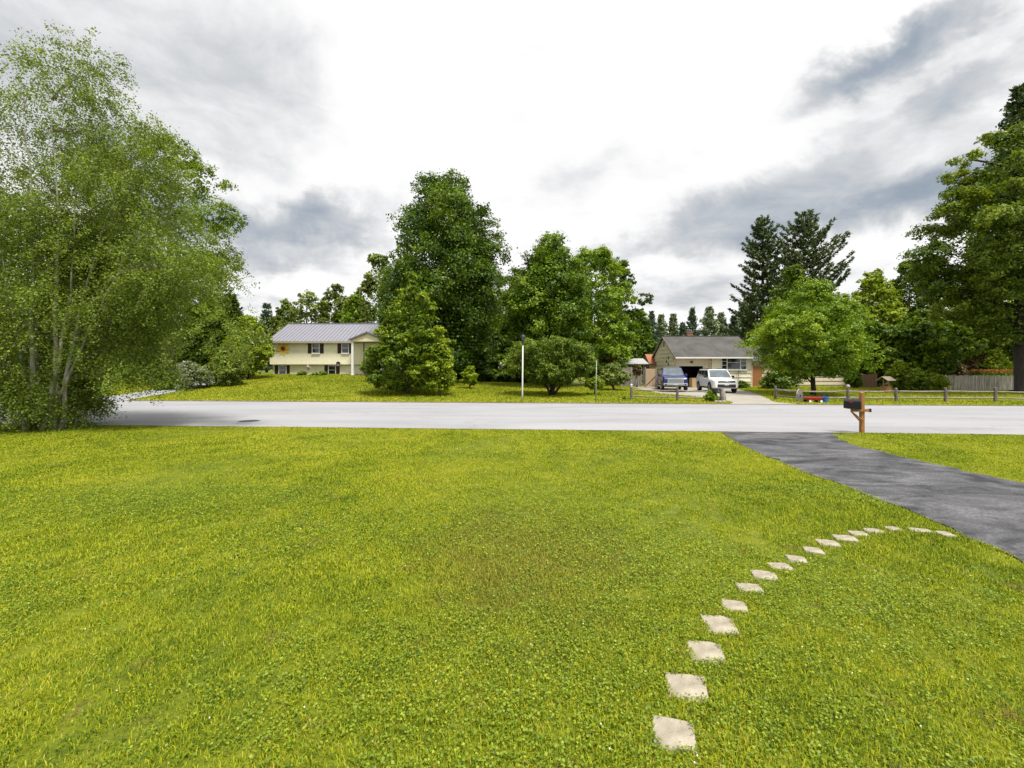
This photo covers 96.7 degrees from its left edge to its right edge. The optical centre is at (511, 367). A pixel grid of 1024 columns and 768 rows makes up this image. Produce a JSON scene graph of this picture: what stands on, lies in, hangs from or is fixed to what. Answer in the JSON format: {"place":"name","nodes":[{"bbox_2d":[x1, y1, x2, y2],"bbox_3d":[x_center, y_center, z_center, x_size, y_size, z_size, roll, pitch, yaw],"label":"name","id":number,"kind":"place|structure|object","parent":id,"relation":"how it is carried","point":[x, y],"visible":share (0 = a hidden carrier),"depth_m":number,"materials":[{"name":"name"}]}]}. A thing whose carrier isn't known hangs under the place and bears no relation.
{"place":"outdoors","nodes":[
{"label":"outdoors","id":0,"kind":"place"},
{"bbox_2d":[102,376,230,400],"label":"driveway","id":1,"kind":"structure","parent":0,"point":[144,394],"depth_m":33.30,"materials":[{"name":"concrete"}]},
{"bbox_2d":[0,368,1023,767],"bbox_3d":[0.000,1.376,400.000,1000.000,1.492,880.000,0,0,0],"label":"ground","id":2,"kind":"structure","parent":0,"point":[212,760],"depth_m":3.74,"materials":[{"name":"plant"}]},
{"bbox_2d":[0,235,80,373],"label":"shade tree","id":3,"kind":"object","parent":2,"relation":"on","point":[11,356],"visible":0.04,"depth_m":47.17,"materials":[{"name":"green plant"}]},
{"bbox_2d":[10,260,146,375],"bbox_3d":[-42.420,-5.688,46.268,11.175,13.363,11.147,0,0,0],"label":"shade tree","id":4,"kind":"object","parent":2,"relation":"on","point":[72,326],"depth_m":43.72,"materials":[{"name":"green plant"}]},
{"bbox_2d":[0,20,274,432],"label":"birch tree","id":5,"kind":"object","parent":2,"relation":"on","point":[32,391],"visible":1,"depth_m":15.41,"materials":[{"name":"green plant"}]},
{"bbox_2d":[74,131,249,375],"bbox_3d":[-31.433,-9.727,41.167,13.430,22.259,13.032,0,0,0],"label":"maple tree","id":6,"kind":"object","parent":2,"relation":"on","point":[229,219],"visible":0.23,"depth_m":41.14,"materials":[{"name":"green plant"}]},
{"bbox_2d":[167,360,215,388],"bbox_3d":[-25.512,0.528,36.051,3.589,2.401,3.448,0,0,0],"label":"dogwood shrub","id":7,"kind":"object","parent":2,"relation":"on","point":[190,374],"visible":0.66,"depth_m":35.58,"materials":[{"name":"green plant"}]},
{"bbox_2d":[177,291,239,376],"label":"shade tree","id":8,"kind":"object","parent":2,"relation":"on","point":[204,359],"visible":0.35,"depth_m":41.52,"materials":[{"name":"green plant"}]},
{"bbox_2d":[207,343,248,385],"bbox_3d":[-23.427,-0.244,37.623,2.855,3.587,3.130,0,0,-45],"label":"bush","id":9,"kind":"object","parent":2,"relation":"on","point":[235,373],"visible":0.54,"depth_m":37.16,"materials":[{"name":"green plant"}]},
{"bbox_2d":[223,293,253,369],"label":"cedar tree","id":10,"kind":"object","parent":2,"relation":"on","point":[236,304],"visible":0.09,"depth_m":46.70,"materials":[{"name":"green plant"}]},
{"bbox_2d":[218,314,275,378],"bbox_3d":[-24.227,-1.934,42.007,4.520,6.083,4.770,0,0,0],"label":"lilac bush","id":11,"kind":"object","parent":2,"relation":"on","point":[261,359],"visible":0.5,"depth_m":41.76,"materials":[{"name":"green plant"}]},
{"bbox_2d":[254,303,275,372],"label":"spruce tree","id":12,"kind":"object","parent":2,"relation":"on","point":[264,315],"visible":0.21,"depth_m":69.51,"materials":[{"name":"green plant"}]},
{"bbox_2d":[268,298,296,335],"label":"background tree","id":13,"kind":"object","parent":2,"relation":"on","point":[280,312],"visible":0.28,"depth_m":68.85,"materials":[{"name":"green plant"}]},
{"bbox_2d":[276,289,334,331],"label":"background tree","id":14,"kind":"object","parent":2,"relation":"on","point":[293,312],"visible":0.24,"depth_m":63.34,"materials":[{"name":"green plant"}]},
{"bbox_2d":[317,283,347,322],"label":"background tree","id":15,"kind":"object","parent":2,"relation":"on","point":[326,307],"visible":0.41,"depth_m":65.32,"materials":[{"name":"green plant"}]},
{"bbox_2d":[270,323,407,376],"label":"yellow house","id":16,"kind":"structure","parent":2,"relation":"on","point":[318,347],"depth_m":47.00,"materials":[{"name":"beige plastic"}]},
{"bbox_2d":[277,343,289,355],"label":"wall flower","id":17,"kind":"object","parent":16,"relation":"attached to","point":[282,348],"depth_m":46.94,"materials":[{"name":"yellow ceramic"}]},
{"bbox_2d":[312,343,319,353],"bbox_3d":[-20.241,-2.040,46.922,0.891,1.191,0.120,0,0,0],"label":"window","id":18,"kind":"structure","parent":16,"relation":"in","point":[315,346],"depth_m":46.95,"materials":[{"name":"white paint"}]},
{"bbox_2d":[341,343,348,353],"bbox_3d":[-17.198,-2.040,46.922,0.863,1.191,0.120,0,0,0],"label":"window","id":19,"kind":"structure","parent":16,"relation":"in","point":[344,346],"depth_m":46.95,"materials":[{"name":"white paint"}]},
{"bbox_2d":[336,292,376,322],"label":"background tree","id":20,"kind":"object","parent":2,"relation":"on","point":[352,312],"visible":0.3,"depth_m":59.12,"materials":[{"name":"green plant"}]},
{"bbox_2d":[353,253,392,322],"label":"tall tree","id":21,"kind":"object","parent":2,"relation":"on","point":[375,260],"visible":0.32,"depth_m":55.30,"materials":[{"name":"green plant"}]},
{"bbox_2d":[358,271,456,393],"bbox_3d":[-8.012,-2.591,34.070,6.861,9.279,7.091,0,0,-41],"label":"young maple","id":22,"kind":"object","parent":2,"relation":"on","point":[397,339],"visible":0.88,"depth_m":32.62,"materials":[{"name":"green plant"}]},
{"bbox_2d":[419,325,456,395],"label":"sapling","id":23,"kind":"object","parent":2,"relation":"on","point":[445,360],"visible":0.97,"depth_m":32.17,"materials":[{"name":"green plant"}]},
{"bbox_2d":[369,168,517,373],"bbox_3d":[-7.198,-9.154,46.428,14.411,21.686,14.664,0,0,-21],"label":"maple tree","id":24,"kind":"object","parent":2,"relation":"on","point":[456,245],"visible":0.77,"depth_m":43.44,"materials":[{"name":"green plant"}]},
{"bbox_2d":[429,315,499,354],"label":"background tree","id":25,"kind":"object","parent":2,"relation":"on","point":[485,343],"visible":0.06,"depth_m":56.49,"materials":[{"name":"green plant"}]},
{"bbox_2d":[453,347,476,379],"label":"background tree","id":26,"kind":"object","parent":2,"relation":"on","point":[458,375],"visible":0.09,"depth_m":49.94,"materials":[{"name":"green plant"}]},
{"bbox_2d":[459,366,479,388],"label":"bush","id":27,"kind":"object","parent":2,"relation":"on","point":[470,374],"visible":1,"depth_m":38.75,"materials":[{"name":"green plant"}]},
{"bbox_2d":[467,349,501,381],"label":"background tree","id":28,"kind":"object","parent":2,"relation":"on","point":[485,364],"visible":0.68,"depth_m":50.72,"materials":[{"name":"green plant"}]},
{"bbox_2d":[468,245,507,352],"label":"background tree","id":29,"kind":"object","parent":2,"relation":"on","point":[495,328],"visible":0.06,"depth_m":59.35,"materials":[{"name":"green plant"}]},
{"bbox_2d":[492,313,516,361],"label":"background tree","id":30,"kind":"object","parent":2,"relation":"on","point":[504,347],"visible":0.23,"depth_m":59.93,"materials":[{"name":"green plant"}]},
{"bbox_2d":[492,367,520,382],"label":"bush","id":31,"kind":"object","parent":2,"relation":"on","point":[499,376],"visible":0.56,"depth_m":50.72,"materials":[{"name":"green plant"}]},
{"bbox_2d":[0,483,1023,767],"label":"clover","id":32,"kind":"object","parent":2,"relation":"on","point":[568,645],"depth_m":3.51,"materials":[{"name":"plant"}]},
{"bbox_2d":[2,373,1023,405],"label":"grass","id":33,"kind":"structure","parent":2,"relation":"on","point":[542,393],"depth_m":33.48,"materials":[{"name":"plant"}]},
{"bbox_2d":[520,334,525,399],"bbox_3d":[0.691,-0.015,28.926,0.351,4.314,0.351,0,0,23],"label":"lamp post","id":34,"kind":"object","parent":2,"relation":"on","point":[522,336],"visible":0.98,"depth_m":28.88,"materials":[{"name":"white metal"}]},
{"bbox_2d":[500,334,599,395],"bbox_3d":[2.797,-0.173,33.136,7.270,4.585,6.024,0,0,0],"label":"spreading shrub","id":35,"kind":"object","parent":2,"relation":"on","point":[571,362],"visible":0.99,"depth_m":31.77,"materials":[{"name":"green plant"}]},
{"bbox_2d":[494,229,610,386],"bbox_3d":[3.913,-5.541,43.210,10.483,15.093,10.665,0,0,27],"label":"shade tree","id":36,"kind":"object","parent":2,"relation":"on","point":[548,292],"visible":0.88,"depth_m":40.49,"materials":[{"name":"green plant"}]},
{"bbox_2d":[116,425,1015,434],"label":"road edge","id":37,"kind":"object","parent":2,"relation":"on","point":[538,429],"visible":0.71,"depth_m":15.23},
{"bbox_2d":[131,400,1023,405],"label":"road edge","id":38,"kind":"object","parent":2,"relation":"on","point":[550,402],"visible":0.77,"depth_m":27.30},
{"bbox_2d":[584,376,604,393],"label":"ball bush","id":39,"kind":"object","parent":2,"relation":"on","point":[591,384],"visible":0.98,"depth_m":34.24,"materials":[{"name":"green plant"}]},
{"bbox_2d":[572,244,642,379],"bbox_3d":[8.200,-5.501,49.109,10.543,15.269,9.722,0,0,34],"label":"linden tree","id":40,"kind":"object","parent":2,"relation":"on","point":[602,258],"visible":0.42,"depth_m":46.88,"materials":[{"name":"green plant"}]},
{"bbox_2d":[601,354,621,385],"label":"barberry shrub","id":41,"kind":"object","parent":2,"relation":"on","point":[606,360],"visible":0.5,"depth_m":46.51,"materials":[{"name":"red plant"}]},
{"bbox_2d":[599,362,632,389],"bbox_3d":[8.878,0.728,39.023,2.810,2.514,2.540,0,0,0],"label":"weigela bush","id":42,"kind":"object","parent":2,"relation":"on","point":[610,371],"visible":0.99,"depth_m":38.45,"materials":[{"name":"green plant"}]},
{"bbox_2d":[598,328,644,370],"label":"background tree","id":43,"kind":"object","parent":2,"relation":"on","point":[638,345],"visible":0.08,"depth_m":56.05,"materials":[{"name":"green plant"}]},
{"bbox_2d":[596,257,653,351],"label":"oak tree","id":44,"kind":"object","parent":2,"relation":"on","point":[634,315],"visible":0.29,"depth_m":54.90,"materials":[{"name":"green plant"}]},
{"bbox_2d":[619,367,641,386],"bbox_3d":[11.733,0.887,45.080,2.262,1.951,0.180,0,0,0],"label":"stockade fence","id":45,"kind":"object","parent":2,"relation":"on","point":[633,381],"visible":0.39,"depth_m":45.00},
{"bbox_2d":[614,358,648,384],"bbox_3d":[13.141,0.375,51.200,3.199,2.902,4.400,0,0,0],"label":"carport","id":46,"kind":"object","parent":2,"relation":"on","point":[631,362],"visible":0.26,"depth_m":49.90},
{"bbox_2d":[632,364,641,386],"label":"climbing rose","id":47,"kind":"object","parent":2,"relation":"on","point":[636,370],"visible":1,"depth_m":43.36,"materials":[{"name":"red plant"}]},
{"bbox_2d":[635,308,657,381],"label":"background tree","id":48,"kind":"object","parent":2,"relation":"on","point":[650,344],"visible":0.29,"depth_m":60.93,"materials":[{"name":"green plant"}]},
{"bbox_2d":[643,354,656,383],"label":"garden shed","id":49,"kind":"structure","parent":2,"relation":"on","point":[649,359],"depth_m":50.55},
{"bbox_2d":[647,310,659,342],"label":"conifer","id":50,"kind":"object","parent":2,"relation":"on","point":[652,318],"visible":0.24,"depth_m":97.21,"materials":[{"name":"green plant"}]},
{"bbox_2d":[655,313,670,338],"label":"conifer","id":51,"kind":"object","parent":2,"relation":"on","point":[662,327],"visible":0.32,"depth_m":99.77,"materials":[{"name":"green plant"}]},
{"bbox_2d":[668,313,678,335],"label":"conifer","id":52,"kind":"object","parent":2,"relation":"on","point":[673,327],"visible":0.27,"depth_m":101.02,"materials":[{"name":"green plant"}]},
{"bbox_2d":[652,715,697,754],"bbox_3d":[0.916,2.096,2.573,0.239,0.067,0.234,0,0,15],"label":"stepping stone","id":53,"kind":"object","parent":2,"relation":"on","point":[671,732],"visible":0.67,"depth_m":2.57,"materials":[{"name":"stone"}]},
{"bbox_2d":[630,384,721,400],"bbox_3d":[10.287,1.613,28.721,5.528,1.161,0.346,0,0,17],"label":"rail fence","id":54,"kind":"object","parent":2,"relation":"on","point":[677,390],"visible":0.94,"depth_m":28.67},
{"bbox_2d":[678,321,687,335],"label":"conifer","id":55,"kind":"object","parent":2,"relation":"on","point":[682,328],"visible":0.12,"depth_m":97.93,"materials":[{"name":"green plant"}]},
{"bbox_2d":[665,672,708,703],"bbox_3d":[1.133,2.099,2.958,0.262,0.067,0.261,0,0,15],"label":"stepping stone","id":56,"kind":"object","parent":2,"relation":"on","point":[691,685],"visible":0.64,"depth_m":2.95,"materials":[{"name":"stone"}]},
{"bbox_2d":[686,306,702,335],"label":"conifer","id":57,"kind":"object","parent":2,"relation":"on","point":[692,323],"visible":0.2,"depth_m":104.21,"materials":[{"name":"green plant"}]},
{"bbox_2d":[686,640,725,664],"bbox_3d":[1.419,2.104,3.330,0.250,0.067,0.265,0,0,11],"label":"stepping stone","id":58,"kind":"object","parent":2,"relation":"on","point":[703,649],"visible":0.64,"depth_m":3.34,"materials":[{"name":"stone"}]},
{"bbox_2d":[695,306,721,335],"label":"conifer","id":59,"kind":"object","parent":2,"relation":"on","point":[708,322],"visible":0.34,"depth_m":99.59,"materials":[{"name":"green plant"}]},
{"bbox_2d":[703,389,718,401],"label":"hosta plant","id":60,"kind":"object","parent":2,"relation":"on","point":[711,395],"visible":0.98,"depth_m":27.97,"materials":[{"name":"green plant"}]},
{"bbox_2d":[711,388,726,402],"bbox_3d":[12.715,1.689,27.850,0.875,0.910,0.728,0,0,0],"label":"post planter","id":61,"kind":"object","parent":2,"relation":"on","point":[722,395],"visible":0.88,"depth_m":27.80,"materials":[{"name":"wood"}]},
{"bbox_2d":[700,614,738,636],"bbox_3d":[1.684,2.108,3.691,0.248,0.067,0.286,0,0,11],"label":"stepping stone","id":62,"kind":"object","parent":2,"relation":"on","point":[720,623],"visible":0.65,"depth_m":3.68,"materials":[{"name":"stone"}]},
{"bbox_2d":[716,311,730,335],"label":"conifer","id":63,"kind":"object","parent":2,"relation":"on","point":[720,319],"visible":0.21,"depth_m":103.68,"materials":[{"name":"green plant"}]},
{"bbox_2d":[727,315,739,336],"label":"conifer","id":64,"kind":"object","parent":2,"relation":"on","point":[733,319],"visible":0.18,"depth_m":84.21,"materials":[{"name":"green plant"}]},
{"bbox_2d":[721,598,748,613],"bbox_3d":[1.948,2.112,3.989,0.210,0.067,0.198,0,0,22],"label":"stepping stone","id":65,"kind":"object","parent":2,"relation":"on","point":[735,605],"visible":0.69,"depth_m":3.98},
{"bbox_2d":[652,332,845,386],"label":"beige house","id":66,"kind":"structure","parent":2,"relation":"on","point":[690,354],"depth_m":45.45,"materials":[{"name":"wood"}]},
{"bbox_2d":[721,358,747,370],"bbox_3d":[21.421,-0.426,43.880,2.577,1.337,0.120,0,0,0],"label":"window","id":67,"kind":"structure","parent":66,"relation":"in","point":[730,364],"depth_m":43.91,"materials":[{"name":"glass"}]},
{"bbox_2d":[752,366,761,385],"bbox_3d":[24.851,0.852,46.143,1.000,2.100,0.037,0,0,0],"label":"side door","id":68,"kind":"structure","parent":66,"relation":"in","point":[756,372],"depth_m":46.12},
{"bbox_2d":[735,583,764,594],"bbox_3d":[2.254,2.115,4.318,0.230,0.067,0.192,0,0,15],"label":"stepping stone","id":69,"kind":"object","parent":2,"relation":"on","point":[747,586],"visible":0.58,"depth_m":4.32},
{"bbox_2d":[722,214,790,345],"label":"white pine","id":70,"kind":"object","parent":2,"relation":"on","point":[757,251],"visible":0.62,"depth_m":65.22,"materials":[{"name":"green plant"}]},
{"bbox_2d":[750,570,777,581],"bbox_3d":[2.545,2.116,4.591,0.235,0.067,0.205,0,0,17],"label":"stepping stone","id":71,"kind":"object","parent":2,"relation":"on","point":[762,574],"visible":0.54,"depth_m":4.59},
{"bbox_2d":[768,562,792,570],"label":"stepping stone","id":72,"kind":"object","parent":2,"relation":"on","point":[778,565],"visible":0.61,"depth_m":4.80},
{"bbox_2d":[758,368,803,388],"bbox_3d":[24.249,0.885,41.058,4.068,2.133,3.548,0,0,0],"label":"garden bush","id":73,"kind":"object","parent":2,"relation":"on","point":[771,380],"visible":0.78,"depth_m":40.40,"materials":[{"name":"green plant"}]},
{"bbox_2d":[759,264,811,335],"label":"ash tree","id":74,"kind":"object","parent":2,"relation":"on","point":[792,274],"visible":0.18,"depth_m":57.37,"materials":[{"name":"green plant"}]},
{"bbox_2d":[784,555,806,563],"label":"stepping stone","id":75,"kind":"object","parent":2,"relation":"on","point":[799,558],"visible":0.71,"depth_m":4.97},
{"bbox_2d":[755,208,854,302],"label":"white pine","id":76,"kind":"object","parent":2,"relation":"on","point":[808,228],"visible":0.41,"depth_m":66.17,"materials":[{"name":"green plant"}]},
{"bbox_2d":[796,394,822,402],"bbox_3d":[17.897,1.842,27.433,1.410,0.514,0.610,0,0,6],"label":"toy wagon","id":77,"kind":"object","parent":2,"relation":"on","point":[810,399],"visible":0.94,"depth_m":27.18,"materials":[{"name":"red plastic"}]},
{"bbox_2d":[734,278,886,394],"bbox_3d":[21.873,-2.207,33.750,9.728,8.727,8.736,0,0,-34],"label":"crabapple tree","id":78,"kind":"object","parent":2,"relation":"on","point":[833,339],"visible":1,"depth_m":31.80,"materials":[{"name":"green plant"}]},
{"bbox_2d":[802,546,825,554],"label":"stepping stone","id":79,"kind":"object","parent":2,"relation":"on","point":[815,550],"visible":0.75,"depth_m":5.18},
{"bbox_2d":[814,539,840,547],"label":"stepping stone","id":80,"kind":"object","parent":2,"relation":"on","point":[824,542],"visible":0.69,"depth_m":5.40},
{"bbox_2d":[831,534,859,542],"bbox_3d":[4.076,2.105,5.566,0.250,0.067,0.205,0,0,16],"label":"stepping stone","id":81,"kind":"object","parent":2,"relation":"on","point":[844,537],"visible":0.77,"depth_m":5.53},
{"bbox_2d":[842,367,863,387],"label":"garden bush","id":82,"kind":"object","parent":2,"relation":"on","point":[858,382],"visible":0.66,"depth_m":41.63,"materials":[{"name":"green plant"}]},
{"bbox_2d":[846,392,871,432],"bbox_3d":[11.179,1.484,14.643,0.675,1.432,0.309,0,0,0],"label":"mailbox post","id":83,"kind":"object","parent":2,"relation":"on","point":[861,416],"visible":0.87,"depth_m":14.63,"materials":[{"name":"brown wood"}]},
{"bbox_2d":[843,398,860,408],"bbox_3d":[10.938,1.139,14.647,0.470,0.312,0.273,0,0,38],"label":"mailbox","id":84,"kind":"object","parent":83,"relation":"on","point":[852,403],"visible":1,"depth_m":14.55,"materials":[{"name":"black metal"}]},
{"bbox_2d":[849,268,908,326],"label":"background tree","id":85,"kind":"object","parent":2,"relation":"on","point":[883,295],"visible":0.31,"depth_m":48.84,"materials":[{"name":"green plant"}]},
{"bbox_2d":[856,320,910,385],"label":"background tree","id":86,"kind":"object","parent":2,"relation":"on","point":[871,331],"visible":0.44,"depth_m":44.49,"materials":[{"name":"green plant"}]},
{"bbox_2d":[875,376,895,392],"bbox_3d":[29.984,1.320,36.500,1.037,1.303,0.893,0,0,-20],"label":"wishing well","id":87,"kind":"object","parent":2,"relation":"on","point":[883,379],"visible":0.92,"depth_m":36.33,"materials":[{"name":"orange wood"}]},
{"bbox_2d":[884,360,911,389],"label":"garden bush","id":88,"kind":"object","parent":2,"relation":"on","point":[899,367],"visible":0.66,"depth_m":37.81,"materials":[{"name":"green plant"}]},
{"bbox_2d":[774,384,1023,401],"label":"rail fence","id":89,"kind":"object","parent":2,"relation":"on","point":[945,391],"visible":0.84,"depth_m":27.82,"materials":[{"name":"wood"}]},
{"bbox_2d":[892,367,935,390],"bbox_3d":[32.688,0.962,36.994,2.447,2.088,3.198,0,0,0],"label":"garden bush","id":90,"kind":"object","parent":2,"relation":"on","point":[918,378],"visible":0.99,"depth_m":36.47,"materials":[{"name":"green plant"}]},
{"bbox_2d":[878,259,954,338],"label":"background tree","id":91,"kind":"object","parent":2,"relation":"on","point":[903,287],"visible":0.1,"depth_m":51.43,"materials":[{"name":"green plant"}]},
{"bbox_2d":[869,307,989,376],"bbox_3d":[39.510,-1.918,43.911,8.168,7.997,8.822,0,0,0],"label":"background tree","id":92,"kind":"object","parent":2,"relation":"on","point":[930,348],"visible":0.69,"depth_m":41.95,"materials":[{"name":"green plant"}]},
{"bbox_2d":[928,372,952,390],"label":"garden bush","id":93,"kind":"object","parent":2,"relation":"on","point":[941,383],"visible":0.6,"depth_m":37.10,"materials":[{"name":"green plant"}]},
{"bbox_2d":[941,361,967,384],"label":"garden shrub","id":94,"kind":"object","parent":2,"relation":"on","point":[963,370],"visible":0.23,"depth_m":42.95,"materials":[{"name":"red plant"}]},
{"bbox_2d":[896,119,1023,393],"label":"giant maple","id":95,"kind":"object","parent":2,"relation":"on","point":[1002,280],"visible":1,"depth_m":33.93,"materials":[{"name":"green plant"}]},
{"bbox_2d":[962,349,990,374],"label":"garden shrub","id":96,"kind":"object","parent":2,"relation":"on","point":[971,364],"visible":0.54,"depth_m":44.76,"materials":[{"name":"red plant"}]},
{"bbox_2d":[943,375,1012,389],"bbox_3d":[39.813,1.242,38.830,5.513,1.366,0.178,0,0,5],"label":"picket fence","id":97,"kind":"object","parent":2,"relation":"on","point":[978,382],"visible":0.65,"depth_m":38.74,"materials":[{"name":"wood"}]},
{"bbox_2d":[943,299,1013,380],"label":"background tree","id":98,"kind":"object","parent":2,"relation":"on","point":[1006,351],"visible":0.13,"depth_m":48.59,"materials":[{"name":"green plant"}]},
{"bbox_2d":[965,369,1012,385],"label":"flower hedge","id":99,"kind":"object","parent":2,"relation":"on","point":[995,372],"visible":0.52,"depth_m":40.71,"materials":[{"name":"green plant"}]},
{"bbox_2d":[961,83,1023,297],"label":"spruce tree","id":100,"kind":"object","parent":2,"relation":"on","point":[1015,108],"visible":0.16,"depth_m":43.93,"materials":[{"name":"green plant"}]},
{"bbox_2d":[973,347,1012,375],"bbox_3d":[46.872,-0.036,43.958,3.088,3.897,2.969,0,0,0],"label":"garden bush","id":101,"kind":"object","parent":2,"relation":"on","point":[996,355],"visible":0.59,"depth_m":43.58,"materials":[{"name":"green plant"}]},
{"bbox_2d":[0,401,1023,434],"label":"road","id":102,"kind":"structure","parent":0,"point":[832,418],"depth_m":19.59,"materials":[{"name":"asphalt"}]},
{"bbox_2d":[0,0,1023,367],"label":"sky","id":103,"kind":"structure","parent":0,"point":[656,133],"materials":[{"name":"white"}]},
{"bbox_2d":[634,387,791,403],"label":"driveway","id":104,"kind":"structure","parent":0,"point":[742,397],"depth_m":33.39,"materials":[{"name":"concrete"}]},
{"bbox_2d":[645,367,656,387],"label":"garden gate","id":105,"kind":"structure","parent":104,"relation":"on","point":[650,378],"depth_m":42.60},
{"bbox_2d":[656,367,687,389],"bbox_3d":[13.726,0.943,39.176,2.340,1.971,5.870,0,0,13],"label":"blue pickup","id":106,"kind":"object","parent":104,"relation":"on","point":[672,376],"visible":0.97,"depth_m":37.21,"materials":[{"name":"paint"}]},
{"bbox_2d":[696,368,738,392],"bbox_3d":[16.594,0.977,36.990,2.303,1.913,5.020,0,0,7],"label":"white suv","id":107,"kind":"object","parent":104,"relation":"on","point":[719,378],"visible":0.95,"depth_m":36.06,"materials":[{"name":"paint"}]},
{"bbox_2d":[861,374,876,387],"bbox_3d":[33.485,1.219,43.081,2.166,1.392,0.178,0,0,0],"label":"brown fence","id":108,"kind":"object","parent":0,"point":[868,380],"visible":0.54,"depth_m":43.01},
{"bbox_2d":[721,432,1023,561],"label":"driveway","id":109,"kind":"structure","parent":0,"point":[987,509],"depth_m":8.31,"materials":[{"name":"asphalt"}]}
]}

